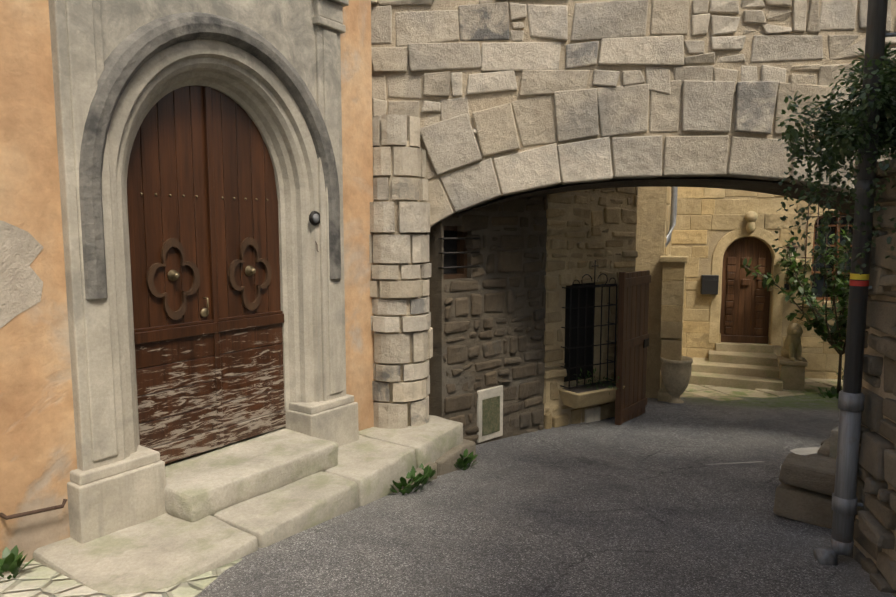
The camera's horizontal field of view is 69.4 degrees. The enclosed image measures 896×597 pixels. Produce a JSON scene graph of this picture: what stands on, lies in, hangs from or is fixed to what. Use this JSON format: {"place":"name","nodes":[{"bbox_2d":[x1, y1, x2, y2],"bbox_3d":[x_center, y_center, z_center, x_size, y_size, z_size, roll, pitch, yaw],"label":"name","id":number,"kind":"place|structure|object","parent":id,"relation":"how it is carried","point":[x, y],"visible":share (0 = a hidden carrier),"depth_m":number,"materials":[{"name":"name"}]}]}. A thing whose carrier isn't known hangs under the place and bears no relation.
{"place":"outdoors","nodes":[
{"label":"outdoors","id":0,"kind":"place"},
{"bbox_2d":[369,114,432,428],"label":"stone pillar","id":1,"kind":"structure","parent":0,"point":[391,129],"depth_m":6.59,"materials":[{"name":"beige stone"}]},
{"bbox_2d":[0,394,893,596],"bbox_3d":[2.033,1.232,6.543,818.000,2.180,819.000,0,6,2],"label":"ground","id":2,"kind":"structure","parent":0,"point":[656,499],"depth_m":4.79,"materials":[{"name":"grey asphalt"}]},
{"bbox_2d":[0,0,374,562],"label":"ochre wall","id":3,"kind":"structure","parent":2,"relation":"on","point":[38,460],"depth_m":4.14,"materials":[{"name":"orange paint"}]},
{"bbox_2d":[0,220,43,327],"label":"cement patch","id":4,"kind":"object","parent":3,"relation":"attached to","point":[21,284],"visible":1,"depth_m":3.99,"materials":[{"name":"grey concrete"}]},
{"bbox_2d":[48,0,358,543],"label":"door surround pilasters","id":5,"kind":"object","parent":3,"relation":"attached to","point":[111,488],"depth_m":4.37,"materials":[{"name":"beige stone"}]},
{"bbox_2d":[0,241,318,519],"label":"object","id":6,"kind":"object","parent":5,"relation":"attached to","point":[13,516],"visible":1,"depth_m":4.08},
{"bbox_2d":[309,211,319,225],"bbox_3d":[-1.207,-0.730,5.883,0.089,0.136,0.119,0,6,2],"label":"bell plate","id":7,"kind":"object","parent":5,"relation":"attached to","point":[312,213],"visible":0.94,"depth_m":5.85,"materials":[{"name":"black metal"}]},
{"bbox_2d":[313,214,318,222],"bbox_3d":[-1.196,-0.729,5.874,0.050,0.084,0.070,0,6,2],"label":"doorbell button","id":8,"kind":"object","parent":7,"relation":"attached to","point":[315,218],"visible":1,"depth_m":5.86,"materials":[{"name":"silver metal"}]},
{"bbox_2d":[76,12,340,298],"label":"molding","id":9,"kind":"structure","parent":3,"relation":"attached to","point":[130,55],"depth_m":4.47,"materials":[{"name":"grey stone"}]},
{"bbox_2d":[101,0,322,457],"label":"door surround","id":10,"kind":"object","parent":3,"relation":"attached to","point":[255,88],"visible":0.77,"depth_m":5.37,"materials":[{"name":"grey stone"}]},
{"bbox_2d":[127,85,285,463],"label":"door leaves","id":11,"kind":"object","parent":10,"relation":"in","point":[214,379],"visible":0.81,"depth_m":5.27,"materials":[{"name":"brown wood"}]},
{"bbox_2d":[140,192,267,316],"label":"door hardware","id":12,"kind":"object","parent":11,"relation":"attached to","point":[173,275],"depth_m":5.27,"materials":[{"name":"metal"}]},
{"bbox_2d":[146,237,271,319],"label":"quatrefoil door ornaments","id":13,"kind":"object","parent":11,"relation":"attached to","point":[192,266],"depth_m":5.19},
{"bbox_2d":[33,415,462,594],"bbox_3d":[-1.357,1.744,5.631,1.428,0.977,4.068,3,7,29],"label":"doorstep","id":14,"kind":"structure","parent":2,"relation":"on","point":[228,503],"depth_m":4.83,"materials":[{"name":"stone"}]},
{"bbox_2d":[0,386,838,579],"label":"weeds","id":15,"kind":"object","parent":2,"relation":"on","point":[11,561],"visible":0.67,"depth_m":5.78,"materials":[{"name":"green plant"}]},
{"bbox_2d":[392,439,475,492],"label":"curb","id":16,"kind":"structure","parent":2,"relation":"on","point":[444,463],"depth_m":6.51,"materials":[{"name":"stone"}]},
{"bbox_2d":[543,187,638,428],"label":"stones","id":17,"kind":"object","parent":2,"relation":"on","point":[612,216],"visible":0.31,"depth_m":8.64,"materials":[{"name":"brown stone"}]},
{"bbox_2d":[564,283,593,381],"bbox_3d":[1.654,0.444,9.157,0.800,1.500,0.400,-4,7,-32],"label":"window","id":18,"kind":"object","parent":17,"relation":"attached to","point":[574,324],"depth_m":9.03,"materials":[{"name":"black glass"}]},
{"bbox_2d":[560,260,617,388],"bbox_3d":[1.907,0.321,8.738,0.858,1.687,0.192,-4,7,-32],"label":"grille","id":19,"kind":"object","parent":17,"relation":"attached to","point":[593,306],"visible":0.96,"depth_m":8.65,"materials":[{"name":"metal"}]},
{"bbox_2d":[559,383,624,408],"bbox_3d":[1.946,1.319,8.780,0.944,0.240,0.804,0,6,2],"label":"planter","id":20,"kind":"object","parent":17,"relation":"attached to","point":[582,399],"visible":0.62,"depth_m":8.60,"materials":[{"name":"stone"}]},
{"bbox_2d":[544,187,637,423],"bbox_3d":[1.869,-0.689,8.939,1.660,5.600,0.394,-4,7,-32],"label":"backing","id":21,"kind":"object","parent":2,"relation":"on","point":[604,237],"visible":0.19,"depth_m":8.76,"materials":[{"name":"brown stone"}]},
{"bbox_2d":[615,270,650,424],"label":"open door","id":22,"kind":"structure","parent":21,"relation":"attached to","point":[632,335],"depth_m":8.97,"materials":[{"name":"wood"}]},
{"bbox_2d":[643,338,648,347],"bbox_3d":[2.851,0.640,9.305,0.114,0.120,0.145,0,6,2],"label":"door handle","id":23,"kind":"object","parent":22,"relation":"attached to","point":[646,343],"visible":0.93,"depth_m":9.29,"materials":[{"name":"black metal"}]},
{"bbox_2d":[585,406,600,422],"bbox_3d":[2.007,1.677,9.005,0.260,0.320,0.050,-4,7,-32],"label":"stone block","id":24,"kind":"object","parent":2,"relation":"on","point":[592,414],"visible":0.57,"depth_m":8.97,"materials":[{"name":"stone"}]},
{"bbox_2d":[371,0,895,233],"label":"arch backing","id":25,"kind":"object","parent":2,"relation":"on","point":[479,102],"visible":0.06,"depth_m":6.72,"materials":[{"name":"grey stone"}]},
{"bbox_2d":[426,195,546,444],"bbox_3d":[0.467,0.268,7.963,1.810,3.900,0.394,-5,8,-42],"label":"backing","id":26,"kind":"object","parent":25,"relation":"attached to","point":[439,367],"visible":0.21,"depth_m":7.63,"materials":[{"name":"grey concrete"}]},
{"bbox_2d":[444,230,456,273],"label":"window","id":27,"kind":"object","parent":26,"relation":"attached to","point":[450,260],"depth_m":7.47,"materials":[{"name":"black glass"}]},
{"bbox_2d":[444,226,466,279],"bbox_3d":[0.021,-0.526,7.386,0.394,0.600,0.384,0,6,2],"label":"window frame","id":28,"kind":"object","parent":26,"relation":"attached to","point":[461,261],"visible":0.33,"depth_m":7.47,"materials":[{"name":"brown wood"}]},
{"bbox_2d":[438,237,479,268],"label":"window bars","id":29,"kind":"object","parent":28,"relation":"attached to","point":[461,238],"depth_m":7.23,"materials":[{"name":"black metal"}]},
{"bbox_2d":[477,385,502,442],"bbox_3d":[0.449,1.389,7.914,0.453,0.640,0.446,0,6,2],"label":"frame","id":30,"kind":"object","parent":26,"relation":"attached to","point":[491,392],"visible":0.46,"depth_m":7.80,"materials":[{"name":"stone"}]},
{"bbox_2d":[482,396,499,435],"bbox_3d":[0.519,1.417,7.840,0.232,0.440,0.224,0,6,2],"label":"plaque inset","id":31,"kind":"object","parent":30,"relation":"attached to","point":[490,415],"visible":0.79,"depth_m":7.83,"materials":[{"name":"green stone"}]},
{"bbox_2d":[444,197,547,441],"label":"stones","id":32,"kind":"object","parent":26,"relation":"attached to","point":[509,261],"visible":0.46,"depth_m":7.79,"materials":[{"name":"grey stone"}]},
{"bbox_2d":[371,0,895,227],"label":"arch stones","id":33,"kind":"object","parent":25,"relation":"attached to","point":[617,29],"visible":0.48,"depth_m":6.73,"materials":[{"name":"grey stone"}]},
{"bbox_2d":[460,179,854,216],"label":"soffit","id":34,"kind":"structure","parent":25,"relation":"attached to","point":[765,187],"depth_m":7.46,"materials":[{"name":"grey stone"}]},
{"bbox_2d":[660,356,692,402],"bbox_3d":[3.657,1.320,10.390,0.500,0.740,0.500,0,6,2],"label":"urn","id":35,"kind":"object","parent":2,"relation":"on","point":[676,375],"visible":0.85,"depth_m":10.22,"materials":[{"name":"grey stone"}]},
{"bbox_2d":[635,187,843,397],"bbox_3d":[6.278,-2.327,13.041,11.063,8.000,5.642,0,6,2],"label":"backing","id":36,"kind":"object","parent":2,"relation":"on","point":[650,231],"visible":0.1,"depth_m":10.62,"materials":[{"name":"beige stone"}]},
{"bbox_2d":[665,187,677,247],"bbox_3d":[3.630,-3.336,10.506,0.470,5.463,0.126,-4,7,-34],"label":"pipe","id":37,"kind":"object","parent":36,"relation":"attached to","point":[674,192],"visible":0.35,"depth_m":10.77,"materials":[{"name":"grey metal"}]},
{"bbox_2d":[701,275,718,294],"bbox_3d":[5.018,-0.265,12.413,0.300,0.370,0.128,1,6,13],"label":"mailbox","id":38,"kind":"object","parent":36,"relation":"attached to","point":[709,284],"visible":1,"depth_m":12.36,"materials":[{"name":"grey metal"}]},
{"bbox_2d":[720,237,771,343],"bbox_3d":[5.728,-0.161,12.476,0.900,2.050,0.085,1,6,13],"label":"door","id":39,"kind":"structure","parent":36,"relation":"attached to","point":[745,308],"depth_m":12.46,"materials":[{"name":"brown wood"}]},
{"bbox_2d":[745,211,757,233],"bbox_3d":[5.677,-1.426,12.120,0.214,0.420,0.200,0,6,2],"label":"bust","id":40,"kind":"object","parent":36,"relation":"attached to","point":[751,217],"visible":0.98,"depth_m":12.06,"materials":[{"name":"stone"}]},
{"bbox_2d":[709,208,833,344],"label":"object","id":41,"kind":"object","parent":36,"relation":"attached to","point":[767,238],"visible":0.42,"depth_m":12.25,"materials":[{"name":"beige stone"}]},
{"bbox_2d":[786,242,797,283],"bbox_3d":[6.319,-0.666,11.972,0.220,0.820,0.323,0,6,2],"label":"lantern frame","id":42,"kind":"object","parent":36,"relation":"attached to","point":[795,246],"visible":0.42,"depth_m":11.86,"materials":[{"name":"black metal"}]},
{"bbox_2d":[804,301,837,308],"bbox_3d":[7.205,0.116,12.007,1.114,0.123,0.414,0,6,2],"label":"window sill","id":43,"kind":"structure","parent":36,"relation":"attached to","point":[828,304],"depth_m":11.97,"materials":[{"name":"beige stone"}]},
{"bbox_2d":[800,204,851,310],"bbox_3d":[7.119,-0.791,11.825,1.269,2.040,0.468,0,6,2],"label":"grille window","id":44,"kind":"structure","parent":36,"relation":"attached to","point":[805,257],"depth_m":11.79,"materials":[{"name":"brown metal"}]},
{"bbox_2d":[811,211,852,300],"bbox_3d":[7.242,-0.797,12.073,0.896,1.680,0.248,0,6,2],"label":"window frame","id":45,"kind":"object","parent":36,"relation":"attached to","point":[812,271],"visible":0.19,"depth_m":12.05,"materials":[{"name":"brown wood"}]},
{"bbox_2d":[812,215,853,296],"bbox_3d":[7.250,-0.796,12.107,0.882,1.670,0.180,0,6,2],"label":"window glass","id":46,"kind":"object","parent":45,"relation":"in","point":[820,285],"depth_m":12.12,"materials":[{"name":"black glass"}]},
{"bbox_2d":[719,461,761,463],"bbox_3d":[3.098,1.774,6.973,0.725,0.024,0.041,-1,6,-13],"label":"road crack","id":47,"kind":"object","parent":2,"relation":"on","point":[740,462],"visible":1,"depth_m":7.00,"materials":[{"name":"asphalt"}]},
{"bbox_2d":[658,187,846,401],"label":"stones","id":48,"kind":"object","parent":2,"relation":"on","point":[679,330],"visible":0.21,"depth_m":12.19,"materials":[{"name":"beige stone"}]},
{"bbox_2d":[660,256,688,262],"bbox_3d":[3.610,-0.629,10.329,0.421,0.094,0.380,2,6,21],"label":"pier cap","id":49,"kind":"object","parent":48,"relation":"on","point":[681,259],"visible":0.98,"depth_m":10.16,"materials":[{"name":"beige stone"}]},
{"bbox_2d":[680,378,842,400],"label":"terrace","id":50,"kind":"structure","parent":2,"relation":"on","point":[811,385],"depth_m":11.21,"materials":[{"name":"stone"}]},
{"bbox_2d":[689,342,807,390],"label":"steps","id":51,"kind":"structure","parent":50,"relation":"on","point":[751,366],"depth_m":11.73,"materials":[{"name":"stone"}]},
{"bbox_2d":[781,323,802,360],"bbox_3d":[6.091,0.746,11.404,0.320,0.670,0.480,0,6,2],"label":"lion","id":52,"kind":"object","parent":51,"relation":"on","point":[791,349],"visible":0.94,"depth_m":11.26},
{"bbox_2d":[830,361,843,390],"bbox_3d":[7.124,1.359,11.126,0.965,0.740,0.974,-4,7,-35],"label":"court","id":53,"kind":"object","parent":50,"relation":"on","point":[841,378],"visible":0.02,"depth_m":11.25,"materials":[{"name":"stone"}]},
{"bbox_2d":[773,437,835,528],"bbox_3d":[3.967,1.524,6.090,0.705,0.736,3.376,6,8,44],"label":"stone bench","id":54,"kind":"object","parent":2,"relation":"on","point":[804,490],"visible":0.23,"depth_m":4.98,"materials":[{"name":"stone"}]},
{"bbox_2d":[829,426,838,458],"bbox_3d":[3.513,1.262,5.495,0.380,0.300,0.380,-5,8,-41],"label":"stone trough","id":55,"kind":"object","parent":54,"relation":"on","point":[833,442],"visible":0.17,"depth_m":5.48,"materials":[{"name":"grey stone"}]},
{"bbox_2d":[790,447,819,454],"bbox_3d":[4.201,1.762,7.497,0.587,0.025,0.254,-2,6,-18],"label":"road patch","id":56,"kind":"object","parent":2,"relation":"on","point":[806,451],"visible":0.6,"depth_m":7.50,"materials":[{"name":"grey stone"}]},
{"bbox_2d":[813,32,895,564],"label":"pipe","id":57,"kind":"object","parent":2,"relation":"on","point":[845,504],"visible":0.94,"depth_m":4.08,"materials":[{"name":"grey metal"}]},
{"bbox_2d":[849,280,868,285],"bbox_3d":[2.539,-0.097,3.996,0.100,0.035,0.103,0,6,2],"label":"red band","id":58,"kind":"object","parent":57,"relation":"attached to","point":[857,283],"visible":0.86,"depth_m":3.96,"materials":[{"name":"red paint"}]},
{"bbox_2d":[843,0,887,393],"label":"pipe","id":59,"kind":"object","parent":57,"relation":"attached to","point":[858,295],"visible":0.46,"depth_m":3.92,"materials":[{"name":"grey metal"}]},
{"bbox_2d":[850,273,869,279],"bbox_3d":[2.539,-0.137,3.992,0.100,0.035,0.103,0,6,2],"label":"yellow band","id":60,"kind":"object","parent":59,"relation":"attached to","point":[860,277],"visible":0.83,"depth_m":3.95,"materials":[{"name":"yellow paint"}]},
{"bbox_2d":[852,159,895,596],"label":"stone wall","id":61,"kind":"structure","parent":2,"relation":"on","point":[874,526],"depth_m":3.88,"materials":[{"name":"stone"}]},
{"bbox_2d":[771,41,895,297],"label":"foliage","id":62,"kind":"object","parent":61,"relation":"on","point":[839,149],"visible":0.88,"depth_m":4.01,"materials":[{"name":"green plant"}]},
{"bbox_2d":[841,59,895,274],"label":"ledge bush","id":63,"kind":"object","parent":61,"relation":"on","point":[848,138],"visible":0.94,"depth_m":3.59,"materials":[{"name":"green plant"}]},
{"bbox_2d":[853,201,895,563],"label":"backing","id":64,"kind":"object","parent":2,"relation":"on","point":[868,350],"depth_m":3.99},
{"bbox_2d":[562,381,615,392],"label":"planter soil","id":65,"kind":"structure","parent":0,"point":[585,388],"depth_m":8.72,"materials":[{"name":"brown soil"}]},
{"bbox_2d":[575,367,618,394],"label":"planter plants","id":66,"kind":"object","parent":65,"relation":"in","point":[595,380],"visible":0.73,"depth_m":8.76,"materials":[{"name":"green plant"}]},
{"bbox_2d":[741,227,851,393],"bbox_3d":[6.909,0.180,11.008,2.854,2.879,2.879,0,6,2],"label":"shrub","id":67,"kind":"object","parent":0,"point":[838,293],"depth_m":11.00,"materials":[{"name":"green plant"}]}
]}

